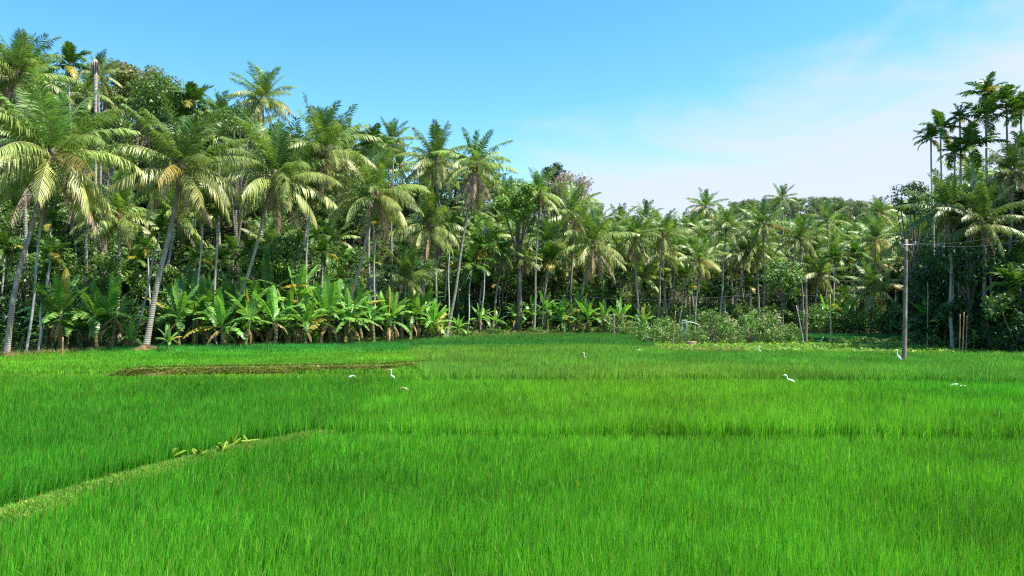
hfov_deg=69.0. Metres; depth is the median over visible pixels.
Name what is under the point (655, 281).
leafy tree
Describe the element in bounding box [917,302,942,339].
shrub
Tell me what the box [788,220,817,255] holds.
coconut palm
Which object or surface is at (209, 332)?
banana plant
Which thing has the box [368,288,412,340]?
banana plant
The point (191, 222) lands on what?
leafy tree
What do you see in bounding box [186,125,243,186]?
coconut palm
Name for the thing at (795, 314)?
shrub
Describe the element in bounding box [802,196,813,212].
leafy tree
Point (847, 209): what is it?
leafy tree
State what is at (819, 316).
shrub
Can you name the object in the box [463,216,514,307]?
coconut palm
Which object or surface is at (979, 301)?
shrub
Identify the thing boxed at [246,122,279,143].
leafy tree
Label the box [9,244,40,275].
shrub
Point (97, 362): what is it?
rice
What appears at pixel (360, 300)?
banana plant
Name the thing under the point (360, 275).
shrub
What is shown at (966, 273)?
leafy tree
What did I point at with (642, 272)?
coconut palm
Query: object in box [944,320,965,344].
shrub
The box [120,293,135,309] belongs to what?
shrub
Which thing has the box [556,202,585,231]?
coconut palm
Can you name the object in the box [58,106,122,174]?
coconut palm
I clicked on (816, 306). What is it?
shrub
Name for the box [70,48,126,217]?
palm tree
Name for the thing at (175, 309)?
banana plant
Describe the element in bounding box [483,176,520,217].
coconut palm
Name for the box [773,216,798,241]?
coconut palm
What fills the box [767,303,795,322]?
shrub
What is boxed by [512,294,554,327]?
banana plant
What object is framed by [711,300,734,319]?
shrub
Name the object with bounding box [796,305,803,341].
bamboo stake
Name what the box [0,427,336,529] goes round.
bund weeds
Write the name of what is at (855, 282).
leafy tree
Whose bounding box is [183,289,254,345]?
banana plant
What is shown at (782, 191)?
coconut palm
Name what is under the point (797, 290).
areca palm
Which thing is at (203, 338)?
banana plant
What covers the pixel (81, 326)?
banana plant
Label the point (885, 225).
coconut palm
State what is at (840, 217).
coconut palm
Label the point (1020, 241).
areca palm
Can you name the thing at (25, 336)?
shrub
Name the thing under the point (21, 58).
coconut palm
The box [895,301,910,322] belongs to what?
shrub
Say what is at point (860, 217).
leafy tree
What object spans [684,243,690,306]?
coconut palm
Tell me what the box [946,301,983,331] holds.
shrub
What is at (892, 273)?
areca palm
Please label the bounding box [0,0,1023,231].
sky
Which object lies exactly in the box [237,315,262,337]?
banana plant
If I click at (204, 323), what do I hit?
banana plant
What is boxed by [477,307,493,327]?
shrub
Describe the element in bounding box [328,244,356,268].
areca palm
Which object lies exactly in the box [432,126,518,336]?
coconut palm
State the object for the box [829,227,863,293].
coconut palm
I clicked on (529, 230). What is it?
coconut palm
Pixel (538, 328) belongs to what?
shrub
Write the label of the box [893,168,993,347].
coconut palm
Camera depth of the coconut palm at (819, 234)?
126.19 m
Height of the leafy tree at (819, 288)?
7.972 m
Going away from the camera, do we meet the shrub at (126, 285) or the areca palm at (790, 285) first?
the shrub at (126, 285)
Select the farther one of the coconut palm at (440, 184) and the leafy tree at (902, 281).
the coconut palm at (440, 184)
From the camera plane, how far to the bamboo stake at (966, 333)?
52.81 m
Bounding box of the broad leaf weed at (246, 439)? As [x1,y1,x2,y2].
[241,435,257,442]
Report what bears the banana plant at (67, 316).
on the ground at (382, 251)
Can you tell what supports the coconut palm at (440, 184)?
on the ground at (382, 251)
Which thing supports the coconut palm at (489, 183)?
on the ground at (382, 251)
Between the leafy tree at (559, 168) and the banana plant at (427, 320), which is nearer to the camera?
the banana plant at (427, 320)
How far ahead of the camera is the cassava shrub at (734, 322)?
70.08 m
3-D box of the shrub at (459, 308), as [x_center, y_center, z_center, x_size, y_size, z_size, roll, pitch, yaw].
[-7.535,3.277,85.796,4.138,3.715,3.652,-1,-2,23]
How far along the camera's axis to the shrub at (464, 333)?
77.67 m
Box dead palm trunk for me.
[91,59,99,268]
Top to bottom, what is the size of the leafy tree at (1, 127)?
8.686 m
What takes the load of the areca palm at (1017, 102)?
on the ground at (382, 251)
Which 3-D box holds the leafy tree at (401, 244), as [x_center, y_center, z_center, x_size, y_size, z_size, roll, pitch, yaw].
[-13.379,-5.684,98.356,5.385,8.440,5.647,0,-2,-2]
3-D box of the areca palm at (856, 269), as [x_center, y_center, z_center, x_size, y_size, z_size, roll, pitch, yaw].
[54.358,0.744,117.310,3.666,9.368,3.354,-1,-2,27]
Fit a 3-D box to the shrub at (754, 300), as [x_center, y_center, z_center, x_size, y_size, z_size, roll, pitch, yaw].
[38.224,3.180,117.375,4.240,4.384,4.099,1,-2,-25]
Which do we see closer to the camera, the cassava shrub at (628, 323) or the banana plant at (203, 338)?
the banana plant at (203, 338)
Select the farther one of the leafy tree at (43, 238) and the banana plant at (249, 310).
the leafy tree at (43, 238)
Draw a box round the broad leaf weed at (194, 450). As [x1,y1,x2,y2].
[192,448,207,455]
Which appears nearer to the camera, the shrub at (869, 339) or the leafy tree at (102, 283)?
the leafy tree at (102, 283)
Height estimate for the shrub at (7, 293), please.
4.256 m
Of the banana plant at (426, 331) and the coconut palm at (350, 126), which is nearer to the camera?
the banana plant at (426, 331)
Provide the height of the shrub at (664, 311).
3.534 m
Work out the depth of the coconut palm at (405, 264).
71.75 m
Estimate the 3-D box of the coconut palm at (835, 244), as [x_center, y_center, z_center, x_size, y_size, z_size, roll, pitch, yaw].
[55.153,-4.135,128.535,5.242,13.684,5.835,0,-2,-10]
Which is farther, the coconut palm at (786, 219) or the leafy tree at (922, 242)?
the coconut palm at (786, 219)
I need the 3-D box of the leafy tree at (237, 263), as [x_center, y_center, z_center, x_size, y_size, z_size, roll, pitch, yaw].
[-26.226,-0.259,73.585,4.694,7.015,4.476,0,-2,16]
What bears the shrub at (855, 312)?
on the ground at (382, 251)
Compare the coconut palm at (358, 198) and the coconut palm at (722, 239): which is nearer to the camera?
the coconut palm at (358, 198)
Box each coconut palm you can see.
[0,28,85,330]
[0,39,44,100]
[0,66,148,352]
[0,107,62,182]
[6,50,78,97]
[50,59,127,116]
[53,155,127,234]
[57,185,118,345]
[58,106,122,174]
[61,168,165,341]
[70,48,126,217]
[79,78,124,116]
[93,91,261,344]
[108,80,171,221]
[139,180,213,282]
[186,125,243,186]
[195,88,245,245]
[196,99,252,197]
[213,116,342,342]
[224,62,296,228]
[230,105,278,156]
[241,214,300,264]
[262,93,382,336]
[269,130,314,230]
[304,213,359,273]
[309,114,357,161]
[321,130,362,197]
[324,144,430,342]
[339,119,365,160]
[344,128,399,295]
[367,243,443,338]
[374,117,416,263]
[379,134,409,181]
[383,179,470,333]
[384,142,416,184]
[396,119,472,330]
[401,146,453,232]
[415,153,467,206]
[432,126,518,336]
[451,151,467,204]
[452,191,496,267]
[455,210,506,293]
[457,156,503,201]
[459,166,508,224]
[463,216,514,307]
[482,234,523,327]
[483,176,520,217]
[485,168,513,204]
[487,208,521,236]
[489,221,538,267]
[493,217,536,313]
[505,216,546,284]
[506,241,542,331]
[508,237,547,315]
[509,166,567,332]
[509,175,521,199]
[513,233,568,309]
[523,215,572,327]
[534,211,569,280]
[543,175,578,216]
[543,182,604,327]
[552,201,639,330]
[552,236,597,296]
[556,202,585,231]
[560,234,604,303]
[564,181,591,205]
[580,180,601,215]
[588,202,617,229]
[589,218,641,312]
[600,203,635,287]
[606,211,668,325]
[614,252,670,317]
[618,228,651,316]
[628,198,664,275]
[629,237,664,299]
[634,223,691,318]
[637,207,692,317]
[651,237,689,316]
[654,256,696,306]
[663,233,696,309]
[666,216,692,236]
[666,235,716,307]
[673,234,728,328]
[675,210,695,237]
[676,211,709,243]
[680,235,725,304]
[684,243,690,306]
[685,187,728,302]
[686,218,722,238]
[687,209,710,231]
[689,230,726,306]
[693,201,754,315]
[707,209,747,275]
[710,228,735,281]
[716,228,777,317]
[717,245,744,304]
[719,237,761,309]
[720,234,753,295]
[726,207,743,240]
[733,224,786,312]
[739,195,795,317]
[744,237,795,312]
[759,228,792,300]
[765,183,797,306]
[770,214,801,266]
[772,217,827,330]
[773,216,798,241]
[787,233,834,324]
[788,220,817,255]
[788,241,833,304]
[790,253,816,294]
[795,212,811,230]
[796,229,831,252]
[796,253,847,328]
[799,216,825,235]
[804,198,852,298]
[814,228,857,279]
[821,225,843,288]
[826,210,855,234]
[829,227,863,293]
[836,230,890,305]
[839,220,868,248]
[839,260,908,333]
[840,223,863,285]
[844,210,900,333]
[845,214,868,227]
[850,227,863,300]
[851,246,896,300]
[857,195,897,294]
[875,211,932,295]
[879,218,898,294]
[880,253,919,277]
[882,239,901,290]
[884,196,923,231]
[887,236,909,300]
[889,200,907,231]
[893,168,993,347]
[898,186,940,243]
[916,173,999,248]
[933,181,1023,349]
[939,148,1004,183]
[980,138,1023,320]
[984,165,1019,187]
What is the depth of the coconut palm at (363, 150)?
84.06 m
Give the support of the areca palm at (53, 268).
on the ground at (382, 251)
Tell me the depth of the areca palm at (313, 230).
80.49 m
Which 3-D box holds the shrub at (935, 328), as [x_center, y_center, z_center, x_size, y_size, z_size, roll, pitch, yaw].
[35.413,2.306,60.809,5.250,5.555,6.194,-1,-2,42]
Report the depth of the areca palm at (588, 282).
102.22 m
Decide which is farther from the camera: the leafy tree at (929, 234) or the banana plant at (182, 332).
the leafy tree at (929, 234)
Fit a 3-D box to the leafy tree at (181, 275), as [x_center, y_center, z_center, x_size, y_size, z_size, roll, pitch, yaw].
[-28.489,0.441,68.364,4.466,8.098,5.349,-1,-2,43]
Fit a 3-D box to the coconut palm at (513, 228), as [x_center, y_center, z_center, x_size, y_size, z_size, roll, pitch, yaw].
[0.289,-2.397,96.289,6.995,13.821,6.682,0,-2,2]
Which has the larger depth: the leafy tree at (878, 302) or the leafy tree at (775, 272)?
the leafy tree at (878, 302)
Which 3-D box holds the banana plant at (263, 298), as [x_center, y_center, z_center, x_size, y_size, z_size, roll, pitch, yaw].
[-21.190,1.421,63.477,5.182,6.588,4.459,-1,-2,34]
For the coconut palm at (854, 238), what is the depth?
115.08 m
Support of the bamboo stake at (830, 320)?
on the ground at (382, 251)
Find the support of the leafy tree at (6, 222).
on the ground at (382, 251)
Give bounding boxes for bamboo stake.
[672,311,675,344]
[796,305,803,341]
[830,294,831,341]
[927,282,927,345]
[959,318,960,350]
[962,312,963,349]
[965,316,967,349]
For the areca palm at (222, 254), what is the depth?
64.93 m
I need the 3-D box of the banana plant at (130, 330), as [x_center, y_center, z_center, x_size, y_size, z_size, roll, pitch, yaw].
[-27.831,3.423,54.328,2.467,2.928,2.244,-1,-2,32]
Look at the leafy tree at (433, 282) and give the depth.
86.41 m
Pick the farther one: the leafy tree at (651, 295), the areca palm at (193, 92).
the leafy tree at (651, 295)
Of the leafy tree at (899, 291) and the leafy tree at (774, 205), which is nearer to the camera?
the leafy tree at (899, 291)
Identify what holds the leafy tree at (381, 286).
on the ground at (382, 251)
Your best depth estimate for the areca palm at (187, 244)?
73.30 m
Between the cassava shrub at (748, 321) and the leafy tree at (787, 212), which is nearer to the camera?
the cassava shrub at (748, 321)
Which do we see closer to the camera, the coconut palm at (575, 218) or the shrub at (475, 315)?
the shrub at (475, 315)
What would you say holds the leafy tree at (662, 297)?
on the ground at (382, 251)
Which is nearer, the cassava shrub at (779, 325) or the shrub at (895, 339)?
the shrub at (895, 339)
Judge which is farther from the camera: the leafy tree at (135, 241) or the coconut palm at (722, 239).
the coconut palm at (722, 239)
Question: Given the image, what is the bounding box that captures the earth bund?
[137,368,395,376]
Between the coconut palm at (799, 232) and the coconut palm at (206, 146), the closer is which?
the coconut palm at (206, 146)
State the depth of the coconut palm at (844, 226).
135.21 m
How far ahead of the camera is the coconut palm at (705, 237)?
120.98 m
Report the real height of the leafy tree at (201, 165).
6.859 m
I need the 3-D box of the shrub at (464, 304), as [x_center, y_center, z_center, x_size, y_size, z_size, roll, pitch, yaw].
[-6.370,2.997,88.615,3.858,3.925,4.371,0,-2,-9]
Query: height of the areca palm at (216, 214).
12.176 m
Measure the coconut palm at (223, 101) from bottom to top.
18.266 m
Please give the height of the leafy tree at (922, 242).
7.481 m
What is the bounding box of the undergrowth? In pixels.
[0,102,909,346]
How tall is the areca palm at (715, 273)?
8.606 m
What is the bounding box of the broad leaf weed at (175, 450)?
[171,447,185,458]
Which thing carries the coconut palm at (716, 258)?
on the ground at (382, 251)
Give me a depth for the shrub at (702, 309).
103.44 m
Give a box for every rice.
[0,342,426,382]
[0,370,417,508]
[0,426,1023,575]
[279,330,654,346]
[324,375,1023,442]
[408,342,1023,383]
[784,332,920,341]
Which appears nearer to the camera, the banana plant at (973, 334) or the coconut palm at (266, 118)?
the banana plant at (973, 334)
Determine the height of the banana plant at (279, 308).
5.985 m
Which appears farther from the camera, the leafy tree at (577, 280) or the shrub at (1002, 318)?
the leafy tree at (577, 280)
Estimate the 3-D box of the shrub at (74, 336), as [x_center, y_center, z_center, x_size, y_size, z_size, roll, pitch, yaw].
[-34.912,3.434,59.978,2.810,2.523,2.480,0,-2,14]
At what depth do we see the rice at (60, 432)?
20.02 m
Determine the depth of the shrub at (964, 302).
56.26 m
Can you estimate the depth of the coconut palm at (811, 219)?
137.67 m
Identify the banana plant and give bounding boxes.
[16,268,100,348]
[17,299,57,347]
[24,289,57,349]
[37,294,88,350]
[42,299,88,348]
[52,278,132,348]
[57,301,102,348]
[77,294,109,347]
[85,299,129,346]
[86,271,147,347]
[100,295,145,343]
[100,315,132,345]
[113,315,143,346]
[135,279,191,341]
[145,279,215,345]
[152,307,189,344]
[153,276,190,326]
[154,268,232,344]
[155,298,173,342]
[156,324,181,350]
[159,267,194,341]
[171,281,231,343]
[171,313,191,343]
[171,317,214,338]
[182,303,227,343]
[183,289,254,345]
[190,279,231,344]
[206,279,228,339]
[212,268,267,344]
[213,279,281,343]
[218,308,243,341]
[223,273,251,330]
[223,289,278,344]
[230,244,308,342]
[233,267,287,341]
[233,313,251,343]
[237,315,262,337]
[251,285,301,344]
[252,279,314,335]
[253,313,270,342]
[259,259,322,342]
[259,283,319,344]
[263,307,301,342]
[279,292,330,343]
[288,281,320,337]
[293,273,369,343]
[293,282,346,343]
[325,316,346,340]
[327,288,377,343]
[331,282,373,342]
[335,277,384,341]
[349,284,372,334]
[356,290,395,341]
[358,290,376,332]
[365,286,411,341]
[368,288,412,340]
[373,301,383,335]
[375,285,406,330]
[378,312,408,334]
[380,273,442,333]
[392,284,434,339]
[395,289,433,338]
[406,293,443,332]
[413,298,454,337]
[418,304,436,335]
[421,300,454,330]
[421,311,450,335]
[436,316,456,334]
[445,315,469,333]
[469,301,493,332]
[485,309,506,329]
[506,300,527,329]
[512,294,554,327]
[530,290,559,328]
[543,298,579,332]
[556,290,591,329]
[569,296,601,332]
[590,299,618,331]
[610,297,637,331]
[630,305,654,332]
[816,293,842,333]
[832,296,865,333]
[902,298,940,343]
[918,299,965,342]
[963,330,985,348]
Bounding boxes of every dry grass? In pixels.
[0,329,661,355]
[106,361,427,376]
[651,345,745,351]
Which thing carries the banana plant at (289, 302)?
on the ground at (382, 251)
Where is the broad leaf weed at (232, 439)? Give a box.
[229,429,240,445]
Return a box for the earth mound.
[134,344,161,350]
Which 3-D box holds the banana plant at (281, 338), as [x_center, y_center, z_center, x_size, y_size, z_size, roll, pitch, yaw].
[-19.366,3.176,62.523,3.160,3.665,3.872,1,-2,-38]
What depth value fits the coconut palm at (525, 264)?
87.77 m
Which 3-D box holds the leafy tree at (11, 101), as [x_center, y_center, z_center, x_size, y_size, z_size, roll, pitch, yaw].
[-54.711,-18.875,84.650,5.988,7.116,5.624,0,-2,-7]
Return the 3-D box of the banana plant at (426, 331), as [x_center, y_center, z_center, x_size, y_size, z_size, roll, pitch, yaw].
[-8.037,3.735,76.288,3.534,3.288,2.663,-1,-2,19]
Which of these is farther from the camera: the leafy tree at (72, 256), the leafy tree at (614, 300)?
the leafy tree at (614, 300)
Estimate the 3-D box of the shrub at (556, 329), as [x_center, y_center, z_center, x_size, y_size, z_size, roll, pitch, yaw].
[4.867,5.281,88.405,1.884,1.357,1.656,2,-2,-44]
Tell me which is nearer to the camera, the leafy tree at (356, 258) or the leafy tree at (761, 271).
the leafy tree at (356, 258)
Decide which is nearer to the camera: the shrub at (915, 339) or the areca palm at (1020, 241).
the areca palm at (1020, 241)
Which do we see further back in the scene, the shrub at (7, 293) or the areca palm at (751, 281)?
the areca palm at (751, 281)
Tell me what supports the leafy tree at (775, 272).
on the ground at (382, 251)
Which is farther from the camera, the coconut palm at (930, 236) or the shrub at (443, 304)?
the shrub at (443, 304)
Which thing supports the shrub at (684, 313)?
on the ground at (382, 251)
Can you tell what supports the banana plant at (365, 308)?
on the ground at (382, 251)
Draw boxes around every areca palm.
[0,228,23,296]
[22,185,65,352]
[23,283,53,351]
[25,237,72,332]
[31,252,68,326]
[36,206,69,284]
[40,40,98,260]
[117,243,156,319]
[132,236,163,339]
[133,209,181,343]
[168,81,219,230]
[175,239,193,266]
[176,245,214,275]
[181,189,216,343]
[193,252,229,277]
[200,198,238,344]
[201,244,239,284]
[218,234,249,282]
[231,234,267,320]
[286,229,315,279]
[294,182,329,342]
[303,222,326,275]
[308,238,342,331]
[316,235,341,284]
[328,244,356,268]
[328,266,353,289]
[351,122,396,298]
[357,207,391,327]
[362,251,386,333]
[414,263,433,292]
[431,209,468,317]
[437,246,461,300]
[447,240,495,329]
[447,270,467,318]
[459,227,512,330]
[490,273,508,326]
[531,239,571,329]
[533,267,552,318]
[573,286,591,321]
[576,274,599,322]
[593,263,611,316]
[595,288,615,305]
[600,280,622,307]
[611,262,628,302]
[640,276,654,307]
[657,270,675,327]
[657,281,674,308]
[675,278,699,308]
[677,265,697,323]
[699,283,715,304]
[705,268,728,302]
[713,280,733,316]
[713,281,731,316]
[738,273,759,314]
[740,275,761,310]
[784,277,800,309]
[788,286,804,326]
[794,280,813,286]
[815,242,855,333]
[818,281,837,295]
[831,284,852,309]
[839,271,857,285]
[842,238,873,333]
[846,264,866,293]
[881,268,903,321]
[892,282,902,303]
[913,121,948,342]
[913,255,954,308]
[917,109,962,335]
[919,208,941,255]
[922,226,956,252]
[931,227,958,253]
[936,135,973,293]
[937,183,988,330]
[939,224,961,330]
[942,103,972,184]
[944,121,1010,264]
[952,91,1013,185]
[955,71,1008,107]
[964,207,1009,281]
[975,239,1010,334]
[977,83,1023,226]
[984,261,1023,345]
[992,90,1023,227]
[992,248,1023,301]
[997,129,1023,232]
[1001,232,1023,249]
[1007,264,1023,293]
[1010,230,1023,248]
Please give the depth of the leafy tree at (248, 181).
88.21 m
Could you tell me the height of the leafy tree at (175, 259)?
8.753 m
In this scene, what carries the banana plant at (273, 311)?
on the ground at (382, 251)
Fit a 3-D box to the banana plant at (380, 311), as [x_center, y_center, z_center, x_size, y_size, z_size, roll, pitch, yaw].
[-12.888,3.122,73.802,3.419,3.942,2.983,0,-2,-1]
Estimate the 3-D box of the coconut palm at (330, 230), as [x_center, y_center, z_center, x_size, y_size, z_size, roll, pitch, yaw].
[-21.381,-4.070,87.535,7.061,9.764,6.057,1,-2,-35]
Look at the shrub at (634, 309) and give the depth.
100.00 m
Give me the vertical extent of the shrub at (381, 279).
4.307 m
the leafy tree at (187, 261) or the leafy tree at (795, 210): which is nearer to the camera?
the leafy tree at (187, 261)
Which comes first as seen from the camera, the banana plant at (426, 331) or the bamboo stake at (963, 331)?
the bamboo stake at (963, 331)
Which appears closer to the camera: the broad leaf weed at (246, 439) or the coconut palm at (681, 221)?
the broad leaf weed at (246, 439)
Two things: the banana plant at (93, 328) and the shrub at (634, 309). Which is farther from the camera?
the shrub at (634, 309)
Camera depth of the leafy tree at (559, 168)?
107.99 m
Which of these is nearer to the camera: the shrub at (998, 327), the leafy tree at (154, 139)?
the shrub at (998, 327)
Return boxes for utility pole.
[801,276,811,342]
[899,239,915,361]
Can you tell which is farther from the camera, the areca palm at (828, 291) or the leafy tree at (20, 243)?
the areca palm at (828, 291)
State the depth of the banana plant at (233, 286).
63.97 m
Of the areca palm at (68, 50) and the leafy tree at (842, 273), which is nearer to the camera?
the areca palm at (68, 50)
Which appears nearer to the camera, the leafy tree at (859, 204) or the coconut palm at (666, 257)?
the coconut palm at (666, 257)
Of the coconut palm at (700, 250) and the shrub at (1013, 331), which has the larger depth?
the coconut palm at (700, 250)
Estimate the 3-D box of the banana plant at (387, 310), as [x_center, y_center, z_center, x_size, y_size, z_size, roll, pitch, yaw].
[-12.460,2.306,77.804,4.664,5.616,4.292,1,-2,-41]
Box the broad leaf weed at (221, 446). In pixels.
[216,441,233,450]
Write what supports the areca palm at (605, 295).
on the ground at (382, 251)
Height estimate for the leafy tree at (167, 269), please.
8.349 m
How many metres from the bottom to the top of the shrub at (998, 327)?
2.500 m
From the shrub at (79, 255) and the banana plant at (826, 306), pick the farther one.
the banana plant at (826, 306)
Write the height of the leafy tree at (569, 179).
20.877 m
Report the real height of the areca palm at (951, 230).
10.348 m
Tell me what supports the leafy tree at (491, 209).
on the ground at (382, 251)
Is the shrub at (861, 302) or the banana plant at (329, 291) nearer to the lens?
the banana plant at (329, 291)
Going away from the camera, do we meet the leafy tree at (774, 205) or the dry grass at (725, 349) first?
the dry grass at (725, 349)
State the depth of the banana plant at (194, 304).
57.05 m
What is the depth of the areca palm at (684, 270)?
102.60 m
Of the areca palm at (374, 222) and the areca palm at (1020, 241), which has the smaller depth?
the areca palm at (1020, 241)
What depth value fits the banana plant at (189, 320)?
58.36 m
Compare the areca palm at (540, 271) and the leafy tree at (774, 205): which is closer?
the areca palm at (540, 271)
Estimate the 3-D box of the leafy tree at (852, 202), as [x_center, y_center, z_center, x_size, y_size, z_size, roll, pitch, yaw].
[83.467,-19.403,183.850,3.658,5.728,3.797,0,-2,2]
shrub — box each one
[0,262,33,302]
[0,283,8,305]
[0,294,38,343]
[0,305,18,333]
[3,281,53,327]
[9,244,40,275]
[13,311,51,340]
[16,292,58,326]
[57,246,91,275]
[67,323,88,342]
[97,260,136,291]
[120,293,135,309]
[125,303,158,339]
[126,303,146,321]
[141,299,164,334]
[149,297,187,335]
[160,271,183,298]
[222,251,247,274]
[348,268,379,291]
[363,268,395,292]
[438,298,454,326]
[438,301,463,327]
[446,290,473,314]
[446,297,474,324]
[452,329,469,336]
[460,300,491,329]
[461,302,479,319]
[466,276,479,298]
[472,292,507,320]
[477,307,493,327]
[486,328,500,334]
[505,296,530,326]
[523,310,541,326]
[528,326,542,333]
[536,299,557,322]
[545,327,559,332]
[551,315,563,326]
[552,309,574,326]
[566,301,597,324]
[568,315,584,326]
[568,327,580,332]
[588,307,609,327]
[593,299,613,320]
[603,309,626,332]
[615,301,635,321]
[618,320,637,334]
[629,302,662,323]
[630,327,648,337]
[635,318,669,342]
[646,305,670,323]
[647,317,672,338]
[651,317,678,340]
[661,307,677,321]
[662,323,687,343]
[666,303,678,321]
[672,319,696,340]
[675,312,690,327]
[685,307,725,341]
[686,305,713,326]
[686,328,708,343]
[696,304,713,321]
[696,306,733,342]
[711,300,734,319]
[713,316,738,339]
[716,308,740,326]
[721,324,746,343]
[731,302,755,326]
[736,310,771,342]
[736,326,754,340]
[739,299,760,316]
[740,295,767,306]
[746,314,777,341]
[748,305,782,333]
[755,324,784,343]
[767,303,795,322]
[769,320,787,338]
[773,309,791,325]
[775,326,796,343]
[776,303,795,314]
[784,322,800,340]
[790,311,804,324]
[797,307,831,334]
[798,303,823,328]
[808,305,841,334]
[819,307,854,333]
[833,305,860,333]
[844,309,877,333]
[850,300,864,313]
[850,336,863,342]
[856,306,885,333]
[861,336,874,342]
[866,308,893,333]
[874,302,908,334]
[892,295,901,304]
[892,336,909,343]
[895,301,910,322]
[898,292,936,337]
[907,332,935,345]
[908,283,977,344]
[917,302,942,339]
[921,289,979,333]
[922,334,945,346]
[934,300,995,347]
[937,278,1023,332]
[940,335,961,345]
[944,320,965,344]
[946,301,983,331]
[961,328,984,348]
[962,289,989,322]
[970,323,1008,348]
[971,290,1023,350]
[973,283,1023,329]
[980,291,1023,353]
[995,312,1015,324]
[996,289,1023,347]
[1003,314,1023,349]
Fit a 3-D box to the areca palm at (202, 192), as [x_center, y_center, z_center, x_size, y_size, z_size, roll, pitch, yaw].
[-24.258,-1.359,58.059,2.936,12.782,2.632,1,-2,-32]
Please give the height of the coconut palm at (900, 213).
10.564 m
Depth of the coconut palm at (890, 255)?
116.73 m
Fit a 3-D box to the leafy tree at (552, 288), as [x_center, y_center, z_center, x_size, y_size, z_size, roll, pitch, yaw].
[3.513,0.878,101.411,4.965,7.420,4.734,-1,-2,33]
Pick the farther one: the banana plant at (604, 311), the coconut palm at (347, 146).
the coconut palm at (347, 146)
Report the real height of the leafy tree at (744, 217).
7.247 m
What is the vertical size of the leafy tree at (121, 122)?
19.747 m
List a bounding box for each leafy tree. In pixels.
[0,86,29,147]
[0,172,29,218]
[0,205,46,259]
[0,237,45,294]
[0,260,6,284]
[1,90,43,139]
[1,256,51,334]
[12,68,59,121]
[21,217,77,279]
[31,188,73,236]
[37,60,66,100]
[41,77,93,125]
[59,238,141,301]
[61,250,124,339]
[64,214,116,255]
[65,82,99,112]
[71,112,140,275]
[73,102,104,132]
[74,247,152,303]
[77,213,137,273]
[98,226,163,298]
[101,58,186,206]
[105,86,131,118]
[114,116,139,162]
[121,211,178,280]
[122,247,178,317]
[125,148,158,209]
[127,71,205,260]
[130,175,165,231]
[142,125,173,166]
[148,162,189,198]
[151,224,202,276]
[163,195,212,239]
[167,249,231,286]
[180,247,210,278]
[186,149,214,191]
[195,104,258,283]
[204,265,252,299]
[221,183,262,221]
[222,254,261,292]
[231,146,262,186]
[238,233,304,338]
[245,211,297,249]
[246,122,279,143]
[266,181,300,225]
[268,118,292,135]
[280,225,320,270]
[280,255,337,296]
[283,191,323,232]
[297,268,345,293]
[306,182,344,233]
[321,245,371,290]
[323,170,364,233]
[337,188,368,248]
[351,201,379,251]
[355,189,388,238]
[357,166,389,201]
[376,258,413,293]
[389,214,425,259]
[401,178,423,216]
[413,246,446,298]
[416,261,444,303]
[417,173,456,199]
[430,207,457,258]
[437,258,469,311]
[446,161,463,207]
[460,259,489,301]
[477,261,525,329]
[488,203,501,220]
[490,259,529,274]
[491,272,522,299]
[493,180,547,331]
[503,266,543,327]
[523,270,557,305]
[541,162,565,299]
[544,169,594,297]
[546,270,574,310]
[557,271,580,310]
[561,264,596,286]
[579,286,606,321]
[592,269,616,290]
[594,284,621,312]
[612,288,641,310]
[630,284,664,317]
[642,288,667,304]
[653,275,672,306]
[658,272,680,300]
[679,276,707,295]
[702,277,734,312]
[718,258,736,285]
[728,263,739,284]
[732,203,755,223]
[734,199,748,213]
[740,199,758,217]
[742,289,768,307]
[759,266,763,284]
[761,255,805,325]
[766,284,800,308]
[771,199,785,218]
[781,199,808,218]
[787,197,800,213]
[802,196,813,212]
[803,196,824,217]
[803,280,824,303]
[807,274,835,308]
[807,290,831,318]
[816,197,831,211]
[824,196,837,210]
[832,200,850,225]
[835,263,853,284]
[836,286,859,321]
[841,201,853,226]
[845,274,863,293]
[848,199,855,212]
[850,201,869,221]
[851,201,865,216]
[855,210,866,225]
[861,292,890,311]
[878,288,894,302]
[880,275,901,303]
[887,180,939,342]
[901,266,939,317]
[908,254,965,312]
[917,227,1022,348]
[917,230,931,259]
[917,241,935,266]
[918,231,936,252]
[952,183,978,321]
[953,180,1023,252]
[975,229,1023,291]
[992,171,1023,242]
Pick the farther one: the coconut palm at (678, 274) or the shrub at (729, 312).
the coconut palm at (678, 274)
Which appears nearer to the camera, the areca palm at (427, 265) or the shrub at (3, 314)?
the shrub at (3, 314)
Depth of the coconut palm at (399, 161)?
113.53 m
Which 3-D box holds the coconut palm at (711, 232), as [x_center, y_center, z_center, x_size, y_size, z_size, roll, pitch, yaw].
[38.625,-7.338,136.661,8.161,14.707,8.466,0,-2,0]
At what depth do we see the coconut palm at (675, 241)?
110.73 m
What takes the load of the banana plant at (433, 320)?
on the ground at (382, 251)
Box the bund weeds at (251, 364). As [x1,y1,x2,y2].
[122,359,430,369]
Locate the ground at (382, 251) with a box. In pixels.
[0,107,1015,575]
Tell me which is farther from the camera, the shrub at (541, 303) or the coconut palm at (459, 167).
the coconut palm at (459, 167)
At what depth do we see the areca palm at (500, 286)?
92.35 m
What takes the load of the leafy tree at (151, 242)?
on the ground at (382, 251)
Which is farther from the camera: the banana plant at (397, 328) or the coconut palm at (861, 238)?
the coconut palm at (861, 238)
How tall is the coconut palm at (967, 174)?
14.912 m
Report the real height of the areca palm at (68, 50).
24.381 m
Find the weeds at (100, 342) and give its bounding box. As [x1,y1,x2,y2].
[0,326,652,353]
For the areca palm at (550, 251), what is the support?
on the ground at (382, 251)
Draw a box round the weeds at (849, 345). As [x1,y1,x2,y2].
[653,339,1023,353]
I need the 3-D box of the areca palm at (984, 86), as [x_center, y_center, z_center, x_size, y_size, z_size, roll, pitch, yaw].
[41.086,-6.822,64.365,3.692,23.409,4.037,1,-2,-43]

